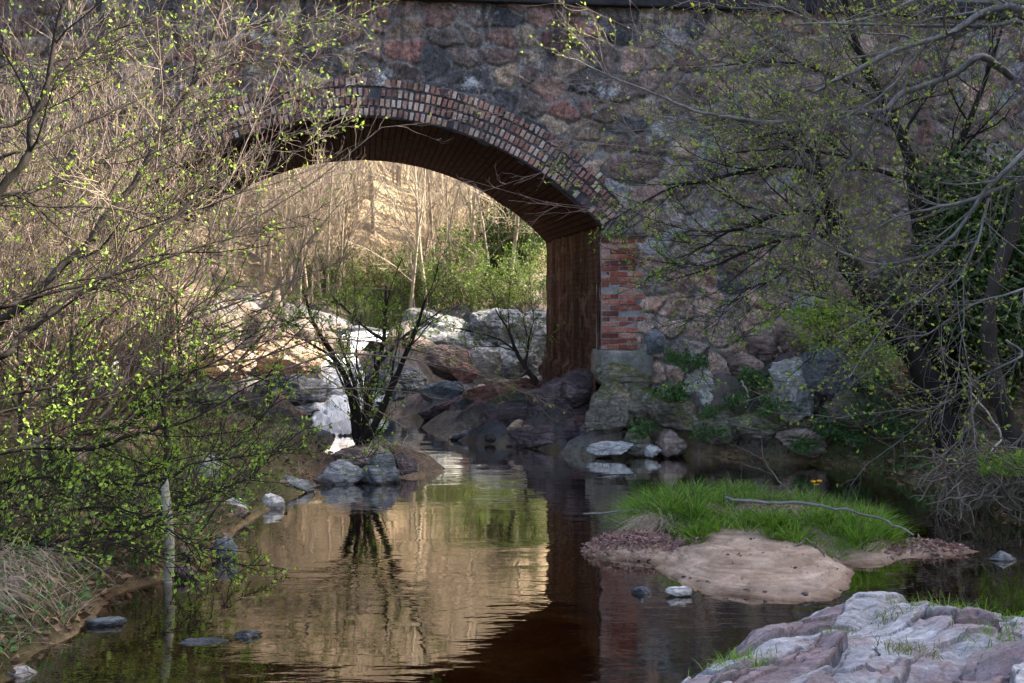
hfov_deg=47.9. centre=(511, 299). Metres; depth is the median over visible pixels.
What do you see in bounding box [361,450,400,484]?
boulder
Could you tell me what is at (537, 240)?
evergreen bush
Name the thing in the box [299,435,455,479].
grass tuft
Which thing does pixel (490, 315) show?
boulder
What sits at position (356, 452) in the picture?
boulder
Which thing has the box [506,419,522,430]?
stone
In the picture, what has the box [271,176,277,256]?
bare tree
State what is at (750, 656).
grass tuft
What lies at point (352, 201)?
bare tree
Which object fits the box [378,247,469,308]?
green bush
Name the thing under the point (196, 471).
bramble
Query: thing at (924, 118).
dry bush
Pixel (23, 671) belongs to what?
rock
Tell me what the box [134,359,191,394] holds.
boulder
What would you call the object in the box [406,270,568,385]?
sapling
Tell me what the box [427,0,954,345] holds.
branch
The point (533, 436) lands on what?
boulder
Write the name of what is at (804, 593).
pebbles
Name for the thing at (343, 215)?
bare tree
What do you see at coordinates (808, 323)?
green bush
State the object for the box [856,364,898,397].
leafy plant
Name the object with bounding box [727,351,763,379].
rock
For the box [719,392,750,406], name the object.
leafy plant
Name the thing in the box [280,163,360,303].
bare tree
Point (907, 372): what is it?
rock
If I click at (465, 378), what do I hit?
rock
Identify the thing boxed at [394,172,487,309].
bare tree
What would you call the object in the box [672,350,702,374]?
leafy plant
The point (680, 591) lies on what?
rock
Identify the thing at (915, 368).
leaning tree
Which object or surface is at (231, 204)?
bare tree
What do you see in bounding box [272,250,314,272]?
green bush
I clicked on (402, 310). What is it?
green bush
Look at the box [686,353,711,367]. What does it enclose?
leafy plant
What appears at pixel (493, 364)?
rock
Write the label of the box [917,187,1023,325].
ivy bush
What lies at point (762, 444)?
stone
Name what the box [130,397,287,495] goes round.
bramble
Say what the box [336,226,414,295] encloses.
dry bush
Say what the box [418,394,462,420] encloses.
boulder
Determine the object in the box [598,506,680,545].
grass tuft
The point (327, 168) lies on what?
bare tree
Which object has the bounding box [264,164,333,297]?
bare tree
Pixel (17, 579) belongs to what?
stone
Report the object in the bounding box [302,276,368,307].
green bush
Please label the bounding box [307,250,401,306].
green bush
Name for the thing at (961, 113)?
dark tree
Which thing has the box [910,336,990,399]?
ivy bush
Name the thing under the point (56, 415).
sapling
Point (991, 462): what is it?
grass tuft
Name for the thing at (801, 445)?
leafy plant
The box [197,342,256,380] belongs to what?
boulder
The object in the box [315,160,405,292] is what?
bare tree
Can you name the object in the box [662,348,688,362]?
leafy plant
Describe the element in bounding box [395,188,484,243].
dry bush
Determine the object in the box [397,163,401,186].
bare tree
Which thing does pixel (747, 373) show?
leafy plant
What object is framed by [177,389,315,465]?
bramble
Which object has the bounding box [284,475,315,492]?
rock
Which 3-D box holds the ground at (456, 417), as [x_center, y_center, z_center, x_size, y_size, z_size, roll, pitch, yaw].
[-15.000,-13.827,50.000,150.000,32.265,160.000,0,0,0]
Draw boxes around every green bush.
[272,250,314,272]
[281,241,360,293]
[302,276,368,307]
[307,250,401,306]
[325,283,399,327]
[349,281,435,330]
[351,243,418,308]
[363,239,455,301]
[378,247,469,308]
[409,233,510,309]
[436,211,503,269]
[437,250,545,312]
[462,203,546,277]
[475,234,546,310]
[759,276,903,353]
[841,330,910,383]
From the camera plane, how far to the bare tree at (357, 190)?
29.25 m
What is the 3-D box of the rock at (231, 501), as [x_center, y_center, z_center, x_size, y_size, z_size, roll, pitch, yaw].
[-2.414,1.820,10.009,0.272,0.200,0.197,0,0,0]
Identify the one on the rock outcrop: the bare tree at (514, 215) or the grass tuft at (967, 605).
the grass tuft at (967, 605)
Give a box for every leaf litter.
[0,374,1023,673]
[690,499,968,557]
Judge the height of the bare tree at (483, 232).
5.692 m
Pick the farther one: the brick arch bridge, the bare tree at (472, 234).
the bare tree at (472, 234)
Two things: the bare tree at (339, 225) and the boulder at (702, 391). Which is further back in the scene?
the bare tree at (339, 225)
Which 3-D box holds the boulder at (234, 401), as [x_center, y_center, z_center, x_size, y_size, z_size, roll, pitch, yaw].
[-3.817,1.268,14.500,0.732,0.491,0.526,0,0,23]
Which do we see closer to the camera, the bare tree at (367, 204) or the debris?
the debris
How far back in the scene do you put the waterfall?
18.86 m
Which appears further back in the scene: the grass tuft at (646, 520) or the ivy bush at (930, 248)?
the ivy bush at (930, 248)
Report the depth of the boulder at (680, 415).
13.83 m
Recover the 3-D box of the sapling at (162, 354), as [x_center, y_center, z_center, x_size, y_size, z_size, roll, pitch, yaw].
[-2.861,0.682,8.958,0.653,2.097,1.007,0,0,-12]
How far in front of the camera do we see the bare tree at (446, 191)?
27.50 m
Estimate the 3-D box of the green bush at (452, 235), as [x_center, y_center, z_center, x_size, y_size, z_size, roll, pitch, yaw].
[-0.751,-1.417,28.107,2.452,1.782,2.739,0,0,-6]
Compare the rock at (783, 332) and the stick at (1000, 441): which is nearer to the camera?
the stick at (1000, 441)
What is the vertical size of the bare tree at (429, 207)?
7.240 m
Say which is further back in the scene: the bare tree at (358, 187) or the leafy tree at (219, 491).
the bare tree at (358, 187)
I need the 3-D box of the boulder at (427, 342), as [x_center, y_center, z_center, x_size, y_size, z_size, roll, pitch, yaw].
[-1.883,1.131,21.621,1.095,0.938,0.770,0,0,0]
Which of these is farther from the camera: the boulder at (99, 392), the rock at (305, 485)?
the boulder at (99, 392)
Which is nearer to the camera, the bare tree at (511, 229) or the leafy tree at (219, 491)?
the leafy tree at (219, 491)
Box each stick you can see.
[583,506,652,514]
[693,439,784,487]
[725,496,913,541]
[741,380,749,407]
[794,537,824,556]
[966,380,1001,451]
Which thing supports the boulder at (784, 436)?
on the ground at (456, 417)
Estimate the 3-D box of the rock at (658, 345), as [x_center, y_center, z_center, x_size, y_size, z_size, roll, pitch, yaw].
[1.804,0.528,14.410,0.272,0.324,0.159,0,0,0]
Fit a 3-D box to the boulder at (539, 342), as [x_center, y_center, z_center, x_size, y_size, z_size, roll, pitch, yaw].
[0.325,0.800,21.616,1.177,1.251,0.780,0,0,0]
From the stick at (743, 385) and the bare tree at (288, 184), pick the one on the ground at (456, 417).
the bare tree at (288, 184)
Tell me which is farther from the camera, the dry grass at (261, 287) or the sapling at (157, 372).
the dry grass at (261, 287)
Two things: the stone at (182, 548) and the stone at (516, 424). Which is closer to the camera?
the stone at (182, 548)
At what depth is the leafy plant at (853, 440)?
13.06 m
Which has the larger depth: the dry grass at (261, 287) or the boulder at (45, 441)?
the dry grass at (261, 287)
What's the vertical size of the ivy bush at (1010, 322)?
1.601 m
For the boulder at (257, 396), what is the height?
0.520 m
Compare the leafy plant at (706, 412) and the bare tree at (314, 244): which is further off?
the bare tree at (314, 244)
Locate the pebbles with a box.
[586,531,957,602]
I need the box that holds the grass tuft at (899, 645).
[849,633,946,660]
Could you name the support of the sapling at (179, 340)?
on the ground at (456, 417)
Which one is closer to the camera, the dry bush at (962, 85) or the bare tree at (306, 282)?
the dry bush at (962, 85)
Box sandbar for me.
[584,497,978,603]
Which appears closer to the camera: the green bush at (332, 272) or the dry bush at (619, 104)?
the dry bush at (619, 104)
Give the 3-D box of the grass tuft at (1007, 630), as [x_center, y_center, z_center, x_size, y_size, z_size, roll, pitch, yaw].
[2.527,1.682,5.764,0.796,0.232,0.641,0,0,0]
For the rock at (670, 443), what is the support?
in the water
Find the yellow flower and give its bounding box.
[811,480,821,495]
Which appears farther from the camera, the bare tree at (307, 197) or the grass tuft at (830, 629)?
the bare tree at (307, 197)
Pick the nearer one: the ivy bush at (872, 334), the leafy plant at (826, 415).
the leafy plant at (826, 415)
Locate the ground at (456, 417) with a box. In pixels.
[0,161,1023,682]
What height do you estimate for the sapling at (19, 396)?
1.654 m
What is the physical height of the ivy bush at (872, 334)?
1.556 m
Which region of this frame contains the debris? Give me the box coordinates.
[640,527,848,594]
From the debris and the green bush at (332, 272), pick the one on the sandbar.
the debris
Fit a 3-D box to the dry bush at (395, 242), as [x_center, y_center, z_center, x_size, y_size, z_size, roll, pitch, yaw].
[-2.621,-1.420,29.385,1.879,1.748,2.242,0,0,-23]
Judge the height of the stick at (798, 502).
0.281 m
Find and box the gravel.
[581,514,710,560]
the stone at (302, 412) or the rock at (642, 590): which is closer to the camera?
the rock at (642, 590)
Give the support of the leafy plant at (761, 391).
on the ground at (456, 417)
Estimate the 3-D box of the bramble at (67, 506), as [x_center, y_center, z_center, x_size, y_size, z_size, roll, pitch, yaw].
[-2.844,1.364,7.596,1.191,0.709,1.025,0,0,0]
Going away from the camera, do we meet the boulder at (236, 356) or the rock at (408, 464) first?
the rock at (408, 464)
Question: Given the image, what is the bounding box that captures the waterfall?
[295,331,387,434]
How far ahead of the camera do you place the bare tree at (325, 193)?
28.16 m
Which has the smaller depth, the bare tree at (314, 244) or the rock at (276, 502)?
the rock at (276, 502)
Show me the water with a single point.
(476, 565)
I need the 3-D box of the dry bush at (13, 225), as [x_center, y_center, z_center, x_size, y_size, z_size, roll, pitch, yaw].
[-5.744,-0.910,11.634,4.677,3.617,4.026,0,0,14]
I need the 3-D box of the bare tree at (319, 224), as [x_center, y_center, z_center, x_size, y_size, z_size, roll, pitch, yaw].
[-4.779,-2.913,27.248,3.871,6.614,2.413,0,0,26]
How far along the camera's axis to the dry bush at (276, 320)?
13.04 m
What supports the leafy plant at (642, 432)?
on the rock at (637, 449)
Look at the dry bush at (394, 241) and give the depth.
29.73 m
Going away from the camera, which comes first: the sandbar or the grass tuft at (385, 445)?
the sandbar
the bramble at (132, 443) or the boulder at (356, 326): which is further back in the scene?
the boulder at (356, 326)
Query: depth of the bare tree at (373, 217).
30.40 m
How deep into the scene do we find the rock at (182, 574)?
7.79 m
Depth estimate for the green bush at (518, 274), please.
23.80 m
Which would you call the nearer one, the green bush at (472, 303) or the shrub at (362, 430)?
the shrub at (362, 430)
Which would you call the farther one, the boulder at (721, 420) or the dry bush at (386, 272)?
the dry bush at (386, 272)
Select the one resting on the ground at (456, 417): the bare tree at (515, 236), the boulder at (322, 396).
the bare tree at (515, 236)
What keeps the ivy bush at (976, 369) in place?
on the ground at (456, 417)
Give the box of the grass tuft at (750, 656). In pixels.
[688,639,810,678]
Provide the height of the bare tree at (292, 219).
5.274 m
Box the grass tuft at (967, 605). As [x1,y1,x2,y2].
[885,590,1023,622]
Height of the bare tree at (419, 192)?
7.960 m
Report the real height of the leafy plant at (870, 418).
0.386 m
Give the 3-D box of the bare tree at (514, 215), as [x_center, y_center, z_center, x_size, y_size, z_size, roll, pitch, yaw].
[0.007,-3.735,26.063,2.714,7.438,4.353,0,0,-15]
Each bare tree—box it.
[201,185,266,286]
[204,185,254,254]
[227,186,250,255]
[231,176,278,283]
[237,168,315,303]
[238,176,304,290]
[242,162,376,250]
[248,162,336,300]
[248,177,272,271]
[250,179,275,285]
[252,162,355,303]
[254,163,339,292]
[254,169,376,311]
[256,180,279,258]
[257,164,337,302]
[263,160,355,303]
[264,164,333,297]
[271,166,307,246]
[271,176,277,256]
[277,162,373,290]
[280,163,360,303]
[283,161,367,269]
[288,161,389,307]
[312,160,378,266]
[312,160,392,306]
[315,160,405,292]
[315,161,388,242]
[317,160,412,252]
[324,161,404,245]
[345,161,460,307]
[349,161,484,279]
[351,160,360,211]
[357,162,441,307]
[360,160,396,236]
[361,161,465,307]
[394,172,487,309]
[396,168,467,266]
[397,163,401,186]
[398,167,453,262]
[412,167,421,233]
[419,171,472,282]
[421,174,425,234]
[440,174,475,268]
[440,179,532,289]
[443,183,509,238]
[465,184,498,299]
[470,188,525,282]
[490,203,537,240]
[508,215,524,286]
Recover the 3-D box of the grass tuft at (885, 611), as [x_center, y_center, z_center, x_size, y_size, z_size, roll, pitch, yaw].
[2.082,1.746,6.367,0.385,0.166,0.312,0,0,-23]
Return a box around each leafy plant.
[628,416,660,442]
[651,380,693,401]
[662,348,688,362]
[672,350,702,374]
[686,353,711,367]
[689,420,733,446]
[697,402,727,419]
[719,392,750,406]
[735,366,769,384]
[743,376,780,398]
[753,395,797,417]
[786,434,820,453]
[804,414,846,440]
[818,406,838,421]
[837,428,870,451]
[846,397,898,429]
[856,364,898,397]
[873,417,913,437]
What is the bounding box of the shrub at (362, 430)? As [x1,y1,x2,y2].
[261,219,466,446]
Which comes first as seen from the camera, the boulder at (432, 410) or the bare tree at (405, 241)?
the boulder at (432, 410)
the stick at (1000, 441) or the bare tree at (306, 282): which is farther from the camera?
the bare tree at (306, 282)
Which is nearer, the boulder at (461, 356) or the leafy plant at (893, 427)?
the leafy plant at (893, 427)
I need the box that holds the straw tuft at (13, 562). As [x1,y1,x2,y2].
[0,530,125,656]
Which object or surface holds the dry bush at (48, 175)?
on the ground at (456, 417)
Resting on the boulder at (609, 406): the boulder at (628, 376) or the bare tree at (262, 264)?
the boulder at (628, 376)
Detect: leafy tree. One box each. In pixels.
[0,0,337,392]
[0,0,397,345]
[0,245,396,597]
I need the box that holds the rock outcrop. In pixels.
[681,591,1023,682]
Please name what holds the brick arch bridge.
on the ground at (456, 417)
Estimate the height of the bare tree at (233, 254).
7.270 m
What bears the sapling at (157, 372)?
on the ground at (456, 417)
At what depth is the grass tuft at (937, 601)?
6.79 m
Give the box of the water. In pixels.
[4,411,1023,682]
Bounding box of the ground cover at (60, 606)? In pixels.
[0,364,1023,662]
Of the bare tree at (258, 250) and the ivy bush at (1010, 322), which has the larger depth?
the bare tree at (258, 250)
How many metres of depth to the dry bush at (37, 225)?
12.25 m
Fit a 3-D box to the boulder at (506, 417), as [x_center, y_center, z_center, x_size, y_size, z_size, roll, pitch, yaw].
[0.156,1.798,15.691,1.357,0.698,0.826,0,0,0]
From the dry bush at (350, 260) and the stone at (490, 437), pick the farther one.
the dry bush at (350, 260)
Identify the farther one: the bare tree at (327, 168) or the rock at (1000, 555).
the bare tree at (327, 168)
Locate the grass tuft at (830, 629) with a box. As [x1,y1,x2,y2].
[810,615,863,638]
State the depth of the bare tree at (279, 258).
26.60 m
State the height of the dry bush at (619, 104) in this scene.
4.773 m
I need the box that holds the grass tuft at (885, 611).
[851,597,914,630]
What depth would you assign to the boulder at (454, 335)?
21.98 m
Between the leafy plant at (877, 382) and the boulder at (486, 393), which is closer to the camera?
the leafy plant at (877, 382)
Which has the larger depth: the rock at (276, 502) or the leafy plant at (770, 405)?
the leafy plant at (770, 405)
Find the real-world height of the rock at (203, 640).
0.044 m
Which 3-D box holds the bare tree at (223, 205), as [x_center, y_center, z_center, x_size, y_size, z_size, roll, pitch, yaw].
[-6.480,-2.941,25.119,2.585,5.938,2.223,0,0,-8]
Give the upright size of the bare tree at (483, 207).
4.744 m
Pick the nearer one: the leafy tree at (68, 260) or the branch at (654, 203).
the leafy tree at (68, 260)
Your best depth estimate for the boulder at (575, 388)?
14.81 m
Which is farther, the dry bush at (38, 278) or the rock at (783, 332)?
the rock at (783, 332)
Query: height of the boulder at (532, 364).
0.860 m
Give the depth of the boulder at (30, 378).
11.91 m
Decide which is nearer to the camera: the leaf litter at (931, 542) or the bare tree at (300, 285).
the leaf litter at (931, 542)
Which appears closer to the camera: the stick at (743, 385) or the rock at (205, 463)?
the rock at (205, 463)
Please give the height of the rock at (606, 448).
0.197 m
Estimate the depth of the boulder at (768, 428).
13.71 m
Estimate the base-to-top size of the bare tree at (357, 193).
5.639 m
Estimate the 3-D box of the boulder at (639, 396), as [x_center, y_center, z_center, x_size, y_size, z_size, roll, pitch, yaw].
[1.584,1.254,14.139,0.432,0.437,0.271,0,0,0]
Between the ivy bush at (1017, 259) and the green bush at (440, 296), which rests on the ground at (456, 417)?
the green bush at (440, 296)
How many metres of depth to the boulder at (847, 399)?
13.10 m
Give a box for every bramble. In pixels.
[0,401,112,488]
[0,423,163,515]
[0,455,175,563]
[0,472,82,556]
[39,402,251,531]
[43,434,184,494]
[87,414,177,466]
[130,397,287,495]
[141,387,288,446]
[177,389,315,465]
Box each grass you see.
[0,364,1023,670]
[0,377,329,667]
[174,161,546,328]
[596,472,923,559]
[598,477,922,557]
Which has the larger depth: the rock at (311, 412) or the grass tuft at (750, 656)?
the rock at (311, 412)
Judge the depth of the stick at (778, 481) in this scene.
10.75 m
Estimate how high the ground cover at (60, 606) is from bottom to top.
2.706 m
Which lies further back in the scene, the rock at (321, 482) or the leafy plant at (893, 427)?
the leafy plant at (893, 427)
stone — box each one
[3,575,28,597]
[175,546,194,559]
[233,506,250,517]
[284,414,300,420]
[295,410,306,416]
[484,433,496,442]
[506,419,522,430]
[573,417,583,426]
[758,440,766,446]
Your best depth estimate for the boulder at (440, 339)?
21.81 m
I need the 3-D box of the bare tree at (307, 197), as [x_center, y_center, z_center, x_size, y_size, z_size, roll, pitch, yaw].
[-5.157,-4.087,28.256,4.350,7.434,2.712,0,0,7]
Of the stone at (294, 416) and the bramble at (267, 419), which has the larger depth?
the stone at (294, 416)
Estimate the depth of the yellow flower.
9.90 m
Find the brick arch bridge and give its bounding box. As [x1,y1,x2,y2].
[0,0,1023,425]
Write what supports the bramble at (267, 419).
on the ground at (456, 417)
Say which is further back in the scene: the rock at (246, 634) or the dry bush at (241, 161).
the dry bush at (241, 161)
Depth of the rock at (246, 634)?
6.48 m
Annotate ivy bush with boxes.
[833,275,904,379]
[853,252,974,367]
[888,123,1023,294]
[894,193,1008,349]
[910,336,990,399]
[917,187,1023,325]
[926,268,1023,409]
[942,242,1023,389]
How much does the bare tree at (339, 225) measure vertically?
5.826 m
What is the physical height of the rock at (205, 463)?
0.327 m
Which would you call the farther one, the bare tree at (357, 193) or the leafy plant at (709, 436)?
the bare tree at (357, 193)
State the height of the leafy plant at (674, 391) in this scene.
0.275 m
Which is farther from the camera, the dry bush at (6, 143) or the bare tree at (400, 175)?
the bare tree at (400, 175)
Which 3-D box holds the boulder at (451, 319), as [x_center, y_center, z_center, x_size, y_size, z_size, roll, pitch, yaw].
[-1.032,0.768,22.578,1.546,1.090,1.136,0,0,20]
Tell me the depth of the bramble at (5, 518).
7.22 m
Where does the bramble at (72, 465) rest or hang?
on the ground at (456, 417)
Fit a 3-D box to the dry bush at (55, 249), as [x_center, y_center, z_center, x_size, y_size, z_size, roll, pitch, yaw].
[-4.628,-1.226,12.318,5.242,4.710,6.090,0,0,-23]
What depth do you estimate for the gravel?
8.56 m
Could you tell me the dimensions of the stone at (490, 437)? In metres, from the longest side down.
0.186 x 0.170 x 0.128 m
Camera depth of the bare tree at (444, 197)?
28.18 m
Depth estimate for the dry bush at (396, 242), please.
29.41 m
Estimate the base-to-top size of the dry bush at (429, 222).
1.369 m
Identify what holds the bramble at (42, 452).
on the ground at (456, 417)
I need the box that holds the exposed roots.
[900,418,1023,528]
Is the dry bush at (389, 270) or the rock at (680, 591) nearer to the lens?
the rock at (680, 591)
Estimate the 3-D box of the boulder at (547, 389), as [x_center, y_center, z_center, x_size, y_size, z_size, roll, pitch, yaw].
[0.707,1.538,15.227,1.101,1.182,0.559,0,0,0]
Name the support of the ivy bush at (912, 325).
on the ground at (456, 417)
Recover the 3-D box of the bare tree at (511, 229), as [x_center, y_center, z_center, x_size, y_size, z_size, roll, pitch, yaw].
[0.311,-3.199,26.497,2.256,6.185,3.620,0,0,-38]
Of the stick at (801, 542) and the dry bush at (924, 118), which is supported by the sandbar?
the stick at (801, 542)
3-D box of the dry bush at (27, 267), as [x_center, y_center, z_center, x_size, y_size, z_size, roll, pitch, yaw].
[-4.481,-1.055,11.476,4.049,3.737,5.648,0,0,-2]
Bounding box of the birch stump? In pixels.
[161,479,174,582]
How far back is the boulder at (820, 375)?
13.61 m
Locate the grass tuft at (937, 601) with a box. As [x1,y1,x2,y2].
[905,594,965,606]
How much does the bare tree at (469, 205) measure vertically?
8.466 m
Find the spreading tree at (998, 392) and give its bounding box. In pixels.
[522,0,1023,501]
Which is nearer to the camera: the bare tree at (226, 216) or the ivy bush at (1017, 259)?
the ivy bush at (1017, 259)
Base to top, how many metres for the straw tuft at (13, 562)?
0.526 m
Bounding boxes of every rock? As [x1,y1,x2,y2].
[8,665,37,677]
[84,616,126,626]
[174,564,200,580]
[179,637,228,644]
[196,454,222,479]
[211,536,237,560]
[226,498,245,507]
[233,630,262,637]
[262,493,284,508]
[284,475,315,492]
[295,407,319,417]
[313,478,328,484]
[394,452,418,475]
[448,430,469,439]
[451,363,479,383]
[470,347,503,384]
[586,441,633,456]
[624,425,650,456]
[631,586,652,594]
[644,444,660,457]
[645,329,666,353]
[655,428,687,457]
[665,586,691,596]
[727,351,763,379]
[742,321,778,354]
[777,321,814,352]
[882,357,911,392]
[987,550,1016,561]
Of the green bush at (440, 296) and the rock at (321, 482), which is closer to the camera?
the rock at (321, 482)
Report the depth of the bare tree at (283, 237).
24.66 m
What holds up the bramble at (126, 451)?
on the ground at (456, 417)
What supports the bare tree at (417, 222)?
on the ground at (456, 417)
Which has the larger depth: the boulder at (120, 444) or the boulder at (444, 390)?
the boulder at (444, 390)
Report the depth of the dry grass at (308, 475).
7.75 m
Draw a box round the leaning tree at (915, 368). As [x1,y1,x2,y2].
[536,47,965,457]
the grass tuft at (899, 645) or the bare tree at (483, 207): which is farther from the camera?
the bare tree at (483, 207)
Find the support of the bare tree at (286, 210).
on the ground at (456, 417)
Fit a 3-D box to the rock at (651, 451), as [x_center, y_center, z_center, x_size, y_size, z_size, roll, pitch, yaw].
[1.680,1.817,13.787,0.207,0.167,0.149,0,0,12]
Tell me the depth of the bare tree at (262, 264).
26.71 m
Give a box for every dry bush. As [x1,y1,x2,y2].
[0,0,341,422]
[0,0,480,455]
[0,0,579,426]
[0,27,261,395]
[0,44,406,420]
[0,46,279,389]
[0,54,273,376]
[0,59,200,346]
[0,71,154,268]
[0,100,213,381]
[1,28,536,411]
[297,219,387,296]
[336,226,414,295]
[361,237,412,306]
[364,254,417,301]
[371,222,429,269]
[375,212,434,272]
[375,216,425,260]
[391,177,441,231]
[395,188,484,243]
[411,195,462,245]
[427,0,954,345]
[448,0,951,276]
[533,0,1023,184]
[567,0,1023,234]
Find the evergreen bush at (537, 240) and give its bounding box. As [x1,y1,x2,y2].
[456,186,545,282]
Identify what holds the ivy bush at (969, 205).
attached to the dark tree at (961, 113)
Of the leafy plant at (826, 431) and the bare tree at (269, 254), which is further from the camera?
the bare tree at (269, 254)
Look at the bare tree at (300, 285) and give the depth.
25.40 m
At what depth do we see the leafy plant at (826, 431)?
13.26 m
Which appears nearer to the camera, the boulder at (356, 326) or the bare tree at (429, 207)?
the boulder at (356, 326)
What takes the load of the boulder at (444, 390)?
on the ground at (456, 417)
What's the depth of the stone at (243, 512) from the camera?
9.76 m
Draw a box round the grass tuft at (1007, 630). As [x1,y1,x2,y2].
[939,613,1023,663]
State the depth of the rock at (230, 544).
8.43 m
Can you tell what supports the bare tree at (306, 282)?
on the ground at (456, 417)
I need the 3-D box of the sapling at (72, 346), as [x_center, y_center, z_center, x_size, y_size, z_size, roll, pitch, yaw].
[-3.906,0.445,10.108,0.718,1.856,0.929,0,0,33]
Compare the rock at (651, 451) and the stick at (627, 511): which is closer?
the stick at (627, 511)
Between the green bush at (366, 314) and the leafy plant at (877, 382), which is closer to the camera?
the leafy plant at (877, 382)
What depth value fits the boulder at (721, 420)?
13.76 m
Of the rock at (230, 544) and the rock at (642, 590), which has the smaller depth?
the rock at (642, 590)
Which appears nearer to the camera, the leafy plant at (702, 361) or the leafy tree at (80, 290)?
the leafy tree at (80, 290)
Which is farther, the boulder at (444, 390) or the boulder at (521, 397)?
the boulder at (444, 390)
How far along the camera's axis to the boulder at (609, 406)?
14.03 m
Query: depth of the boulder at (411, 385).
19.78 m
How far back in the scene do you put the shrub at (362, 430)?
13.03 m
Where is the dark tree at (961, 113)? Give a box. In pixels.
[613,0,1023,412]
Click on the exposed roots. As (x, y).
(961, 498)
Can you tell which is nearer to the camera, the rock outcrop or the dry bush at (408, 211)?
the rock outcrop
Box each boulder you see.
[24,375,68,398]
[30,436,85,466]
[61,360,125,394]
[104,419,158,457]
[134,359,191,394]
[181,381,239,412]
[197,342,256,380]
[242,337,324,374]
[250,393,263,406]
[258,374,332,405]
[316,459,363,484]
[332,446,389,468]
[335,325,388,335]
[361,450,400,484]
[366,366,427,402]
[399,335,436,350]
[411,325,447,344]
[413,344,469,379]
[417,380,469,403]
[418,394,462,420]
[419,311,467,331]
[434,321,497,352]
[442,377,540,408]
[468,308,520,345]
[476,406,525,426]
[490,388,532,403]
[495,342,538,377]
[498,309,546,367]
[506,424,585,448]
[524,375,588,420]
[559,368,600,408]
[585,380,634,432]
[594,362,657,391]
[628,385,654,418]
[642,392,698,431]
[681,354,713,406]
[692,406,742,443]
[726,408,786,440]
[768,356,821,424]
[775,428,826,457]
[802,341,859,400]
[823,388,882,428]
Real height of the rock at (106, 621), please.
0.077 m
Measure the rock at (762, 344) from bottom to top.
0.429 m
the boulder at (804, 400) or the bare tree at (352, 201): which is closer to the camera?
the boulder at (804, 400)
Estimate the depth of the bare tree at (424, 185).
24.24 m
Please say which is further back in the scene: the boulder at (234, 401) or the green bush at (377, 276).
the green bush at (377, 276)
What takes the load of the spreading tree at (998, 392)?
on the ground at (456, 417)
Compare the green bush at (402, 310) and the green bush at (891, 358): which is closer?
the green bush at (891, 358)
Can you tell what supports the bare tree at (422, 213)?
on the ground at (456, 417)
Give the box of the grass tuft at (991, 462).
[970,446,1023,476]
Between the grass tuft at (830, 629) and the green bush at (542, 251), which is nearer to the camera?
the grass tuft at (830, 629)
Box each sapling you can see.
[0,254,102,438]
[6,245,121,443]
[22,258,112,464]
[97,215,180,401]
[103,258,183,490]
[158,220,215,407]
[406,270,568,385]
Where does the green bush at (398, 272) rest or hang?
on the ground at (456, 417)
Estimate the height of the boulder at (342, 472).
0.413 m
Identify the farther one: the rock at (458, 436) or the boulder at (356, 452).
the rock at (458, 436)
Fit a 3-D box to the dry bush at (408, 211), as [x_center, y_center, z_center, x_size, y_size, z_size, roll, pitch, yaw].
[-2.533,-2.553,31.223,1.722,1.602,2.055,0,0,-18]
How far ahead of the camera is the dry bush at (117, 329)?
11.85 m
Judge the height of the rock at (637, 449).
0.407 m
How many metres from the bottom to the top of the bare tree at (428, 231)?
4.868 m
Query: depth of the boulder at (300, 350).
20.10 m
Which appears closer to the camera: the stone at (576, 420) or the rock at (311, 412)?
the stone at (576, 420)
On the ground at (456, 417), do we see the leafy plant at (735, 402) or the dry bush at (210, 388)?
the dry bush at (210, 388)

